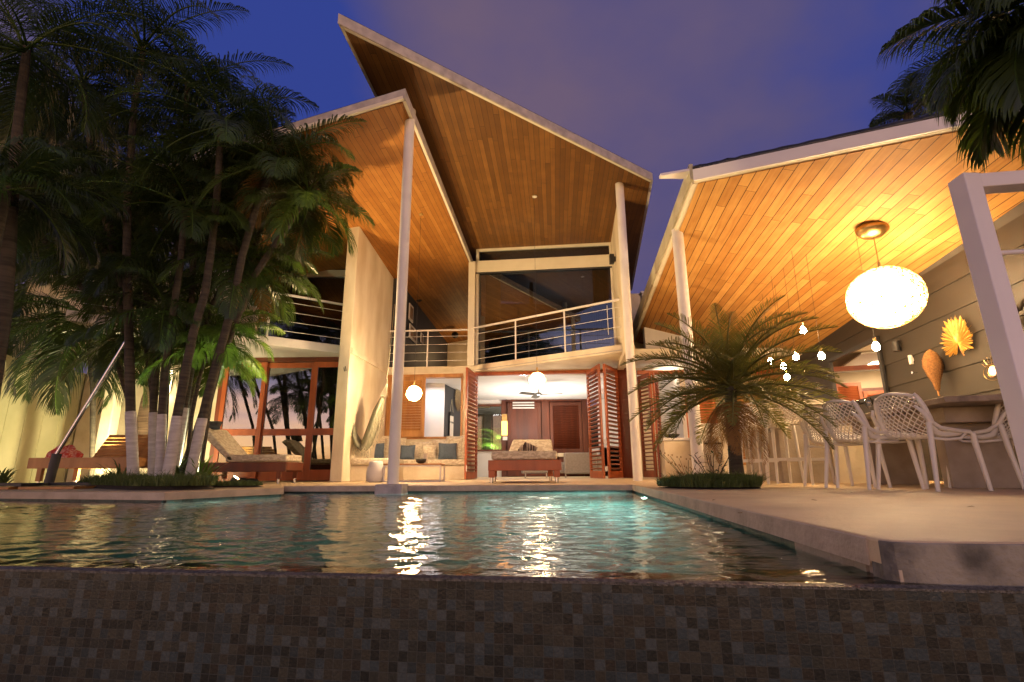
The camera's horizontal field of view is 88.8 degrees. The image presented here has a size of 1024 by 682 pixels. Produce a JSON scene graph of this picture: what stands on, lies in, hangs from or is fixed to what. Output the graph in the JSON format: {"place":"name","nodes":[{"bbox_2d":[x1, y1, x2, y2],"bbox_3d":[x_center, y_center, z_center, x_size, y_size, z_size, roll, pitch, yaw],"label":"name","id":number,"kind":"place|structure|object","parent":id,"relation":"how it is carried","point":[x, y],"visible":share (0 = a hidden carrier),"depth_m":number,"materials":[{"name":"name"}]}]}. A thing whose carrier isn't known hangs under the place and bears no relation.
{"place":"outdoors","nodes":[
{"label":"outdoors","id":0,"kind":"place"},
{"bbox_2d":[76,464,233,485],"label":"grass","id":1,"kind":"structure","parent":0,"point":[146,479],"depth_m":6.10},
{"bbox_2d":[0,490,943,586],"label":"pool water","id":2,"kind":"structure","parent":0,"point":[620,535],"depth_m":2.27,"materials":[{"name":"teal liquid"}]},
{"bbox_2d":[478,427,500,449],"bbox_3d":[-0.574,4.011,19.122,2.202,1.837,2.358,0,-14,0],"label":"areca bush","id":3,"kind":"object","parent":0,"point":[496,443],"visible":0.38,"depth_m":19.06,"materials":[{"name":"green plant"}]},
{"bbox_2d":[0,0,1022,405],"label":"sky","id":4,"kind":"structure","parent":0,"point":[661,86],"materials":[{"name":"blue"}]},
{"bbox_2d":[0,476,1023,563],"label":"terrace","id":5,"kind":"structure","parent":0,"point":[913,513],"depth_m":2.77,"materials":[{"name":"stone"}]},
{"bbox_2d":[0,467,21,482],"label":"spider plant","id":6,"kind":"object","parent":5,"relation":"on","point":[4,478],"visible":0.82,"depth_m":7.74,"materials":[{"name":"green plant"}]},
{"bbox_2d":[0,355,85,482],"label":"garden wall","id":7,"kind":"structure","parent":5,"relation":"on","point":[27,430],"depth_m":10.38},
{"bbox_2d":[8,261,102,366],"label":"areca palm","id":8,"kind":"object","parent":5,"relation":"on","point":[15,313],"visible":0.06,"depth_m":12.22,"materials":[{"name":"green plant"}]},
{"bbox_2d":[0,342,123,489],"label":"cantilever umbrella","id":9,"kind":"object","parent":5,"relation":"on","point":[51,473],"visible":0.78,"depth_m":6.96,"materials":[{"name":"silver metal"}]},
{"bbox_2d":[0,146,124,396],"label":"areca palm","id":10,"kind":"object","parent":5,"relation":"on","point":[120,375],"visible":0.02,"depth_m":9.07,"materials":[{"name":"green plant"}]},
{"bbox_2d":[0,134,130,282],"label":"areca palm","id":11,"kind":"object","parent":5,"relation":"on","point":[28,177],"visible":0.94,"depth_m":6.12,"materials":[{"name":"green plant"}]},
{"bbox_2d":[0,66,136,372],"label":"areca palm","id":12,"kind":"object","parent":5,"relation":"on","point":[33,147],"visible":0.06,"depth_m":10.08,"materials":[{"name":"green plant"}]},
{"bbox_2d":[0,0,165,395],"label":"areca palm","id":13,"kind":"object","parent":5,"relation":"on","point":[25,65],"visible":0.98,"depth_m":6.77,"materials":[{"name":"green plant"}]},
{"bbox_2d":[0,246,167,475],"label":"areca palm","id":14,"kind":"object","parent":5,"relation":"on","point":[49,346],"visible":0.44,"depth_m":9.21,"materials":[{"name":"green plant"}]},
{"bbox_2d":[0,65,173,173],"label":"areca palm","id":15,"kind":"object","parent":5,"relation":"on","point":[79,127],"visible":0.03,"depth_m":14.36,"materials":[{"name":"green plant"}]},
{"bbox_2d":[27,435,147,482],"bbox_3d":[-6.623,1.905,8.423,1.586,0.830,0.845,0,-14,0],"label":"sun lounger","id":16,"kind":"object","parent":5,"relation":"on","point":[112,447],"visible":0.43,"depth_m":8.02,"materials":[{"name":"brown wood"}]},
{"bbox_2d":[45,445,83,457],"bbox_3d":[-7.130,1.759,8.326,0.559,0.205,0.299,0,-14,0],"label":"patterned red cushion","id":17,"kind":"object","parent":16,"relation":"on","point":[69,451],"visible":0.79,"depth_m":8.27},
{"bbox_2d":[0,0,175,301],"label":"areca palm","id":18,"kind":"object","parent":5,"relation":"on","point":[78,67],"visible":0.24,"depth_m":8.81,"materials":[{"name":"green plant"}]},
{"bbox_2d":[0,499,181,502],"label":"pool side","id":19,"kind":"structure","parent":5,"relation":"attached to","point":[89,500],"depth_m":5.50,"materials":[{"name":"stone"}]},
{"bbox_2d":[18,140,172,286],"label":"areca palm","id":20,"kind":"object","parent":5,"relation":"on","point":[56,250],"visible":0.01,"depth_m":11.96,"materials":[{"name":"green plant"}]},
{"bbox_2d":[0,122,198,342],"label":"areca palm","id":21,"kind":"object","parent":5,"relation":"on","point":[82,172],"visible":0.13,"depth_m":8.24,"materials":[{"name":"green plant"}]},
{"bbox_2d":[13,179,189,310],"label":"areca palm","id":22,"kind":"object","parent":5,"relation":"on","point":[45,262],"visible":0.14,"depth_m":8.63,"materials":[{"name":"green plant"}]},
{"bbox_2d":[94,371,122,475],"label":"garden pillar","id":23,"kind":"structure","parent":5,"relation":"on","point":[109,420],"depth_m":9.86,"materials":[{"name":"beige paint"}]},
{"bbox_2d":[19,92,206,407],"bbox_3d":[-6.531,-0.821,8.985,3.528,6.398,3.196,-5,-15,17],"label":"areca palm","id":24,"kind":"object","parent":5,"relation":"on","point":[123,134],"visible":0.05,"depth_m":8.98,"materials":[{"name":"green plant"}]},
{"bbox_2d":[0,0,257,477],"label":"areca palm","id":25,"kind":"object","parent":5,"relation":"on","point":[131,439],"visible":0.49,"depth_m":7.98,"materials":[{"name":"green plant"}]},
{"bbox_2d":[45,192,220,391],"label":"areca palm","id":26,"kind":"object","parent":5,"relation":"on","point":[110,270],"visible":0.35,"depth_m":7.88,"materials":[{"name":"green plant"}]},
{"bbox_2d":[57,272,212,411],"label":"areca palm","id":27,"kind":"object","parent":5,"relation":"on","point":[98,372],"visible":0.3,"depth_m":7.90,"materials":[{"name":"green plant"}]},
{"bbox_2d":[91,484,215,489],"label":"planter soil","id":28,"kind":"structure","parent":5,"relation":"on","point":[141,487],"depth_m":5.96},
{"bbox_2d":[60,254,242,474],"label":"areca palm","id":29,"kind":"object","parent":28,"relation":"on","point":[163,332],"visible":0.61,"depth_m":7.21,"materials":[{"name":"green plant"}]},
{"bbox_2d":[55,135,280,476],"bbox_3d":[-4.795,-0.436,7.211,2.558,4.766,2.606,0,-14,0],"label":"areca palm","id":30,"kind":"object","parent":28,"relation":"on","point":[184,221],"visible":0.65,"depth_m":7.29,"materials":[{"name":"green plant"}]},
{"bbox_2d":[96,109,268,362],"bbox_3d":[-5.175,-0.738,7.840,2.546,5.656,2.426,0,-14,0],"label":"areca palm","id":31,"kind":"object","parent":28,"relation":"on","point":[196,170],"visible":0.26,"depth_m":7.95,"materials":[{"name":"green plant"}]},
{"bbox_2d":[135,310,268,466],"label":"areca palm","id":32,"kind":"object","parent":28,"relation":"on","point":[229,360],"visible":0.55,"depth_m":7.42,"materials":[{"name":"green plant"}]},
{"bbox_2d":[86,28,324,477],"bbox_3d":[-4.364,-1.024,7.141,3.163,5.862,2.917,0,-14,0],"label":"areca palm","id":33,"kind":"object","parent":28,"relation":"on","point":[171,452],"visible":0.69,"depth_m":7.25,"materials":[{"name":"green plant"}]},
{"bbox_2d":[178,454,237,478],"bbox_3d":[-4.037,1.694,6.852,0.863,0.442,0.865,0,-14,0],"label":"spider plant","id":34,"kind":"object","parent":28,"relation":"on","point":[201,468],"visible":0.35,"depth_m":6.76,"materials":[{"name":"green plant"}]},
{"bbox_2d":[144,298,285,472],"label":"areca palm","id":35,"kind":"object","parent":28,"relation":"on","point":[243,326],"visible":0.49,"depth_m":7.74,"materials":[{"name":"green plant"}]},
{"bbox_2d":[155,188,335,466],"bbox_3d":[-4.059,-0.125,7.851,2.385,4.456,2.180,12,-18,-40],"label":"areca palm","id":36,"kind":"object","parent":28,"relation":"on","point":[219,295],"visible":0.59,"depth_m":7.58,"materials":[{"name":"green plant"}]},
{"bbox_2d":[175,143,324,270],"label":"areca palm","id":37,"kind":"object","parent":28,"relation":"on","point":[251,196],"visible":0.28,"depth_m":7.88,"materials":[{"name":"green plant"}]},
{"bbox_2d":[182,230,334,470],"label":"areca palm","id":38,"kind":"object","parent":28,"relation":"on","point":[266,286],"visible":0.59,"depth_m":8.23,"materials":[{"name":"green plant"}]},
{"bbox_2d":[210,82,354,311],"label":"areca palm","id":39,"kind":"object","parent":28,"relation":"on","point":[276,124],"visible":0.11,"depth_m":8.37,"materials":[{"name":"green plant"}]},
{"bbox_2d":[74,0,293,451],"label":"areca palm","id":40,"kind":"object","parent":5,"relation":"on","point":[224,60],"visible":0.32,"depth_m":8.67,"materials":[{"name":"green plant"}]},
{"bbox_2d":[122,67,294,457],"bbox_3d":[-5.327,-1.202,9.063,2.869,7.151,3.054,13,-19,-42],"label":"areca palm","id":41,"kind":"object","parent":5,"relation":"on","point":[192,393],"visible":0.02,"depth_m":8.87,"materials":[{"name":"green plant"}]},
{"bbox_2d":[150,494,278,502],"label":"pool side","id":42,"kind":"structure","parent":5,"relation":"attached to","point":[162,501],"depth_m":5.76,"materials":[{"name":"stone"}]},
{"bbox_2d":[214,485,262,486],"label":"planter soil","id":43,"kind":"structure","parent":5,"relation":"on","point":[239,486],"depth_m":6.76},
{"bbox_2d":[211,478,262,485],"bbox_3d":[-3.707,1.857,6.926,0.891,0.114,0.474,0,-14,0],"label":"grass patch","id":44,"kind":"object","parent":43,"relation":"on","point":[237,483],"visible":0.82,"depth_m":6.80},
{"bbox_2d":[197,428,302,483],"bbox_3d":[-4.685,2.057,9.364,1.621,0.963,0.750,0,-14,0],"label":"sun lounger","id":45,"kind":"object","parent":5,"relation":"on","point":[226,445],"visible":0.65,"depth_m":9.01,"materials":[{"name":"fabric"}]},
{"bbox_2d":[209,421,222,429],"bbox_3d":[-5.339,1.506,9.322,0.300,0.157,0.147,1,-14,-6],"label":"neck pillow","id":46,"kind":"object","parent":45,"relation":"on","point":[214,425],"visible":0.7,"depth_m":9.28,"materials":[{"name":"grey fabric"}]},
{"bbox_2d":[168,75,366,475],"bbox_3d":[-3.535,-0.826,7.195,2.627,5.494,2.647,5,-15,-22],"label":"areca palm","id":47,"kind":"object","parent":5,"relation":"on","point":[199,430],"visible":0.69,"depth_m":7.42,"materials":[{"name":"green plant"}]},
{"bbox_2d":[206,136,374,425],"bbox_3d":[-3.122,-0.478,7.540,2.082,4.982,1.922,9,-17,-33],"label":"areca palm","id":48,"kind":"object","parent":5,"relation":"on","point":[305,199],"visible":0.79,"depth_m":7.80,"materials":[{"name":"green plant"}]},
{"bbox_2d":[13,13,687,493],"bbox_3d":[-2.467,0.663,14.669,14.316,6.774,15.669,-9,-16,30],"label":"villa","id":49,"kind":"object","parent":5,"relation":"on","point":[511,201],"visible":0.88,"depth_m":12.09,"materials":[{"name":"brown concrete"}]},
{"bbox_2d":[137,387,148,434],"bbox_3d":[-7.982,1.499,11.410,0.340,1.550,0.170,0,-14,0],"label":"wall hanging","id":50,"kind":"object","parent":49,"relation":"hanging from","point":[142,420],"depth_m":11.29,"materials":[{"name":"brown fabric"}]},
{"bbox_2d":[184,261,344,344],"bbox_3d":[-6.074,-0.868,13.007,5.065,2.780,0.200,0,-14,0],"label":"upper window","id":51,"kind":"structure","parent":49,"relation":"in","point":[329,283],"depth_m":12.94,"materials":[{"name":"glass"}]},
{"bbox_2d":[352,304,394,457],"bbox_3d":[-3.101,0.696,11.387,0.871,3.650,1.445,2,-14,-11],"label":"hammock","id":52,"kind":"object","parent":49,"relation":"hanging from","point":[366,442],"visible":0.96,"depth_m":10.73,"materials":[{"name":"grey fabric"}]},
{"bbox_2d":[409,323,416,343],"bbox_3d":[-2.988,-0.211,15.815,0.034,0.420,0.900,-1,-14,4],"label":"framed picture","id":53,"kind":"object","parent":49,"relation":"attached to","point":[413,336],"visible":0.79,"depth_m":15.69,"materials":[{"name":"white paint"}]},
{"bbox_2d":[406,213,422,400],"bbox_3d":[-1.955,-0.784,10.816,0.311,4.065,0.309,0,-14,0],"label":"globe pendant lamp","id":54,"kind":"object","parent":49,"relation":"hanging from","point":[413,392],"visible":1,"depth_m":10.28,"materials":[{"name":"white glass"}]},
{"bbox_2d":[384,373,462,438],"bbox_3d":[-2.233,1.669,13.330,1.988,1.647,0.274,-2,-14,4],"label":"window","id":55,"kind":"structure","parent":49,"relation":"in","point":[408,406],"depth_m":13.23,"materials":[{"name":"brown wood"}]},
{"bbox_2d":[477,404,501,450],"bbox_3d":[-0.810,2.979,17.985,0.958,1.604,0.060,0,-14,0],"label":"back window","id":56,"kind":"structure","parent":49,"relation":"in","point":[479,405],"depth_m":18.15,"materials":[{"name":"brown glass"}]},
{"bbox_2d":[502,414,506,434],"bbox_3d":[-0.257,2.861,17.861,0.200,0.720,0.085,0,-14,0],"label":"lit wall lamp","id":57,"kind":"object","parent":49,"relation":"attached to","point":[504,424],"visible":1,"depth_m":17.82,"materials":[{"name":"white"}]},
{"bbox_2d":[529,195,545,388],"bbox_3d":[0.487,-1.107,10.829,0.344,4.248,0.340,0,-14,0],"label":"globe pendant lamp","id":58,"kind":"object","parent":49,"relation":"hanging from","point":[537,379],"visible":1,"depth_m":10.27,"materials":[{"name":"white glass"}]},
{"bbox_2d":[473,242,616,364],"bbox_3d":[0.740,-1.097,13.515,3.761,3.358,0.160,-5,-15,18],"label":"upper window","id":59,"kind":"structure","parent":49,"relation":"in","point":[567,276],"depth_m":13.50,"materials":[{"name":"glass"}]},
{"bbox_2d":[501,399,589,476],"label":"wall","id":60,"kind":"structure","parent":49,"relation":"in","point":[564,422],"depth_m":17.96,"materials":[{"name":"brown wood"}]},
{"bbox_2d":[366,461,382,481],"bbox_3d":[-2.507,2.401,9.609,0.340,0.385,0.340,0,-14,0],"label":"ceramic stool","id":61,"kind":"object","parent":5,"relation":"on","point":[374,472],"visible":0.91,"depth_m":9.48,"materials":[{"name":"ceramic"}]},
{"bbox_2d":[349,458,469,481],"bbox_3d":[-2.161,2.876,11.680,2.268,0.460,2.330,0,-14,0],"label":"banquette","id":62,"kind":"object","parent":5,"relation":"on","point":[454,469],"visible":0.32,"depth_m":12.00,"materials":[{"name":"beige paint"}]},
{"bbox_2d":[384,438,406,459],"bbox_3d":[-2.879,2.635,12.767,0.560,0.543,0.223,0,-14,0],"label":"cushion","id":63,"kind":"object","parent":62,"relation":"on","point":[386,446],"visible":0.27,"depth_m":12.74,"materials":[{"name":"beige fabric"}]},
{"bbox_2d":[400,445,415,459],"bbox_3d":[-2.496,2.661,12.481,0.360,0.349,0.192,0,-14,0],"label":"blue cushion","id":64,"kind":"object","parent":62,"relation":"on","point":[407,452],"visible":0.97,"depth_m":12.41,"materials":[{"name":"fabric"}]},
{"bbox_2d":[408,442,432,459],"bbox_3d":[-2.220,2.677,12.755,0.620,0.446,0.207,0,-14,0],"label":"cushion","id":65,"kind":"object","parent":62,"relation":"on","point":[418,451],"visible":0.34,"depth_m":12.71,"materials":[{"name":"beige fabric"}]},
{"bbox_2d":[421,445,436,458],"bbox_3d":[-1.986,2.657,12.481,0.360,0.349,0.192,0,-14,0],"label":"cushion","id":66,"kind":"object","parent":62,"relation":"on","point":[430,450],"visible":0.84,"depth_m":12.43,"materials":[{"name":"beige fabric"}]},
{"bbox_2d":[438,443,456,458],"bbox_3d":[-1.533,2.623,12.437,0.440,0.388,0.198,1,-14,-6],"label":"blue cushion","id":67,"kind":"object","parent":62,"relation":"on","point":[447,451],"visible":0.98,"depth_m":12.37,"materials":[{"name":"fabric"}]},
{"bbox_2d":[446,436,464,458],"bbox_3d":[-1.374,2.588,12.704,0.600,0.581,0.229,-6,-15,22],"label":"cushion","id":68,"kind":"object","parent":62,"relation":"on","point":[460,448],"visible":0.58,"depth_m":12.62,"materials":[{"name":"beige fabric"}]},
{"bbox_2d":[383,463,444,481],"bbox_3d":[-1.819,2.470,9.796,1.055,0.331,0.600,0,-14,0],"label":"coffee table","id":69,"kind":"object","parent":5,"relation":"on","point":[417,465],"visible":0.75,"depth_m":9.54,"materials":[{"name":"brown wood"}]},
{"bbox_2d":[0,485,869,564],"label":"terrace edge","id":70,"kind":"object","parent":5,"relation":"attached to","point":[848,546],"visible":0.96,"depth_m":5.22,"materials":[{"name":"stone"}]},
{"bbox_2d":[284,490,631,492],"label":"pool side","id":71,"kind":"structure","parent":5,"relation":"attached to","point":[470,491],"depth_m":7.15,"materials":[{"name":"tile"}]},
{"bbox_2d":[488,439,561,482],"bbox_3d":[0.205,2.078,9.168,1.176,0.761,1.603,0,-14,0],"label":"daybed","id":72,"kind":"object","parent":5,"relation":"on","point":[543,457],"visible":0.99,"depth_m":8.42,"materials":[{"name":"brown wood"}]},
{"bbox_2d":[518,442,536,450],"bbox_3d":[0.280,1.895,9.310,0.349,0.198,0.153,0,-14,0],"label":"rolled towel","id":73,"kind":"object","parent":72,"relation":"on","point":[526,446],"visible":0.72,"depth_m":9.27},
{"bbox_2d":[478,406,598,448],"bbox_3d":[1.529,4.213,22.187,21.000,2.900,0.100,0,-14,0],"label":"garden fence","id":74,"kind":"object","parent":5,"relation":"on","point":[489,419],"depth_m":22.32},
{"bbox_2d":[521,453,601,477],"bbox_3d":[1.327,3.321,13.933,2.154,0.640,0.950,0,-14,0],"label":"grey sofa","id":75,"kind":"object","parent":5,"relation":"on","point":[575,463],"visible":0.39,"depth_m":13.50,"materials":[{"name":"fabric"}]},
{"bbox_2d":[659,438,692,477],"bbox_3d":[3.931,2.660,11.852,1.124,0.880,0.600,0,-14,0],"label":"kitchen counter","id":76,"kind":"object","parent":5,"relation":"on","point":[677,447],"visible":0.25,"depth_m":11.64,"materials":[{"name":"beige paint"}]},
{"bbox_2d":[658,486,759,488],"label":"planter soil","id":77,"kind":"structure","parent":5,"relation":"on","point":[713,487],"depth_m":5.03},
{"bbox_2d":[656,450,695,475],"bbox_3d":[1.738,1.308,5.382,0.511,0.364,0.113,4,-15,-16],"label":"wild weed","id":78,"kind":"object","parent":77,"relation":"on","point":[678,472],"visible":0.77,"depth_m":5.39,"materials":[{"name":"green plant"}]},
{"bbox_2d":[690,449,732,475],"bbox_3d":[2.089,1.312,5.437,0.508,0.361,0.148,0,-14,0],"label":"leafy shrub","id":79,"kind":"object","parent":77,"relation":"on","point":[712,469],"visible":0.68,"depth_m":5.45,"materials":[{"name":"green plant"}]},
{"bbox_2d":[652,465,776,486],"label":"grass","id":80,"kind":"structure","parent":77,"relation":"on","point":[709,479],"depth_m":5.11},
{"bbox_2d":[621,294,854,474],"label":"date palm","id":81,"kind":"object","parent":77,"relation":"on","point":[728,370],"visible":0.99,"depth_m":5.57,"materials":[{"name":"green plant"}]},
{"bbox_2d":[727,407,770,476],"bbox_3d":[3.572,1.538,7.746,0.574,1.078,0.571,7,-16,-27],"label":"bar stool","id":82,"kind":"object","parent":5,"relation":"on","point":[759,457],"visible":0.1,"depth_m":7.55,"materials":[{"name":"white plastic"}]},
{"bbox_2d":[739,402,803,483],"bbox_3d":[3.503,1.393,7.164,0.574,1.078,0.571,7,-16,-27],"label":"bar stool","id":83,"kind":"object","parent":5,"relation":"on","point":[774,448],"visible":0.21,"depth_m":7.02,"materials":[{"name":"white plastic"}]},
{"bbox_2d":[763,396,835,484],"bbox_3d":[3.567,1.248,6.581,0.574,1.078,0.571,9,-17,-33],"label":"bar stool","id":84,"kind":"object","parent":5,"relation":"on","point":[788,459],"visible":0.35,"depth_m":6.54,"materials":[{"name":"white plastic"}]},
{"bbox_2d":[743,399,866,482],"bbox_3d":[4.451,1.706,8.541,1.562,1.121,3.212,0,-14,0],"label":"bar counter","id":85,"kind":"object","parent":5,"relation":"on","point":[856,456],"visible":0.36,"depth_m":7.12,"materials":[{"name":"wood"}]},
{"bbox_2d":[631,107,1023,480],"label":"pavilion","id":86,"kind":"structure","parent":5,"relation":"on","point":[740,231],"depth_m":7.53,"materials":[{"name":"beige paint"}]},
{"bbox_2d":[639,291,680,357],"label":"parapet wall","id":87,"kind":"structure","parent":86,"relation":"on","point":[650,335],"depth_m":13.42,"materials":[{"name":"paint"}]},
{"bbox_2d":[827,336,888,408],"bbox_3d":[6.485,0.658,9.875,0.050,1.046,2.025,-3,-14,9],"label":"wall mirror","id":88,"kind":"object","parent":86,"relation":"attached to","point":[859,369],"depth_m":9.69,"materials":[{"name":"mirror"}]},
{"bbox_2d":[845,221,927,328],"bbox_3d":[4.907,-0.865,6.945,0.895,1.419,0.888,0,-14,0],"label":"wicker pendant lamp","id":89,"kind":"object","parent":86,"relation":"hanging from","point":[881,297],"visible":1,"depth_m":6.63,"materials":[{"name":"white"}]},
{"bbox_2d":[921,349,943,395],"bbox_3d":[5.977,0.444,7.396,0.268,0.670,0.214,0,-14,0],"label":"wicker cone sculpture","id":90,"kind":"object","parent":86,"relation":"on","point":[932,364],"visible":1,"depth_m":7.35,"materials":[{"name":"orange wicker"}]},
{"bbox_2d":[940,316,972,356],"bbox_3d":[5.976,-0.063,7.030,0.038,0.572,0.675,-3,-14,9],"label":"dried palm leaf","id":91,"kind":"object","parent":86,"relation":"attached to","point":[956,329],"visible":1,"depth_m":7.02,"materials":[{"name":"yellow plant"}]},
{"bbox_2d":[982,356,996,379],"bbox_3d":[5.915,0.333,6.440,0.018,0.303,0.352,-3,-14,9],"label":"lit lantern lamp","id":92,"kind":"object","parent":86,"relation":"attached to","point":[991,371],"visible":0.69,"depth_m":6.45,"materials":[{"name":"white metal"}]},
{"bbox_2d":[799,406,891,487],"bbox_3d":[3.402,1.095,5.440,0.574,0.826,0.571,0,-14,-3],"label":"dining chair","id":93,"kind":"object","parent":5,"relation":"on","point":[809,432],"visible":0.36,"depth_m":5.57,"materials":[{"name":"white plastic"}]},
{"bbox_2d":[820,400,925,489],"bbox_3d":[3.343,0.974,4.954,0.574,0.826,0.571,1,-14,-7],"label":"dining chair","id":94,"kind":"object","parent":5,"relation":"on","point":[867,431],"visible":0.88,"depth_m":4.87,"materials":[{"name":"white plastic"}]},
{"bbox_2d":[868,72,954,127],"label":"coconut palm","id":95,"kind":"object","parent":5,"relation":"on","point":[902,100],"visible":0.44,"depth_m":10.38,"materials":[{"name":"green plant"}]},
{"bbox_2d":[837,394,1021,487],"bbox_3d":[4.480,1.121,5.511,1.050,0.790,2.649,-3,-14,9],"label":"dining table","id":96,"kind":"object","parent":5,"relation":"on","point":[958,459],"visible":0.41,"depth_m":4.85,"materials":[{"name":"stone"}]},
{"bbox_2d":[871,392,993,491],"bbox_3d":[3.561,0.868,4.536,0.574,0.826,0.571,3,-14,-12],"label":"dining chair","id":97,"kind":"object","parent":5,"relation":"on","point":[933,432],"visible":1,"depth_m":4.44,"materials":[{"name":"white plastic"}]},
{"bbox_2d":[881,13,987,118],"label":"coconut palm","id":98,"kind":"object","parent":5,"relation":"on","point":[924,71],"visible":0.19,"depth_m":9.75,"materials":[{"name":"green plant"}]},
{"bbox_2d":[872,540,1023,586],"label":"terrace front","id":99,"kind":"structure","parent":5,"relation":"attached to","point":[966,564],"depth_m":1.30,"materials":[{"name":"concrete"}]},
{"bbox_2d":[876,0,1023,172],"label":"coconut palm","id":100,"kind":"object","parent":5,"relation":"on","point":[987,65],"visible":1,"depth_m":3.45,"materials":[{"name":"green plant"}]},
{"bbox_2d":[946,404,1023,489],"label":"dining chair","id":101,"kind":"object","parent":5,"relation":"on","point":[995,428],"visible":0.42,"depth_m":4.64,"materials":[{"name":"white plastic"}]},
{"bbox_2d":[948,170,1023,480],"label":"steel frame","id":102,"kind":"object","parent":5,"relation":"on","point":[984,252],"visible":1,"depth_m":2.95,"materials":[{"name":"metal"}]},
{"bbox_2d":[701,423,724,472],"bbox_3d":[4.212,2.358,11.252,0.414,1.111,0.710,0,-14,0],"label":"refrigerator","id":103,"kind":"object","parent":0,"point":[716,463],"visible":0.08,"depth_m":10.93,"materials":[{"name":"beige metal"}]},
{"label":"ground","id":104,"kind":"structure","parent":0,"visible":0},
{"bbox_2d":[0,571,1023,681],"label":"infinity edge wall","id":105,"kind":"structure","parent":104,"relation":"on","point":[75,627],"depth_m":1.39,"materials":[{"name":"brown tile"}]},
{"bbox_2d":[0,566,1023,593],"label":"pool lip","id":106,"kind":"object","parent":105,"relation":"on","point":[797,585],"visible":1,"depth_m":1.40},
{"bbox_2d":[794,541,869,571],"bbox_3d":[5.441,1.198,0.957,8.879,1.425,1.840,0,-14,0],"label":"terrace foundation","id":107,"kind":"object","parent":104,"relation":"on","point":[830,556],"visible":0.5,"depth_m":1.65,"materials":[{"name":"concrete"}]},
{"label":"pool floor","id":108,"kind":"structure","parent":0,"visible":0},
{"bbox_2d":[635,491,794,544],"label":"pool side","id":109,"kind":"structure","parent":108,"relation":"on","point":[759,532],"depth_m":2.68,"materials":[{"name":"tile"}]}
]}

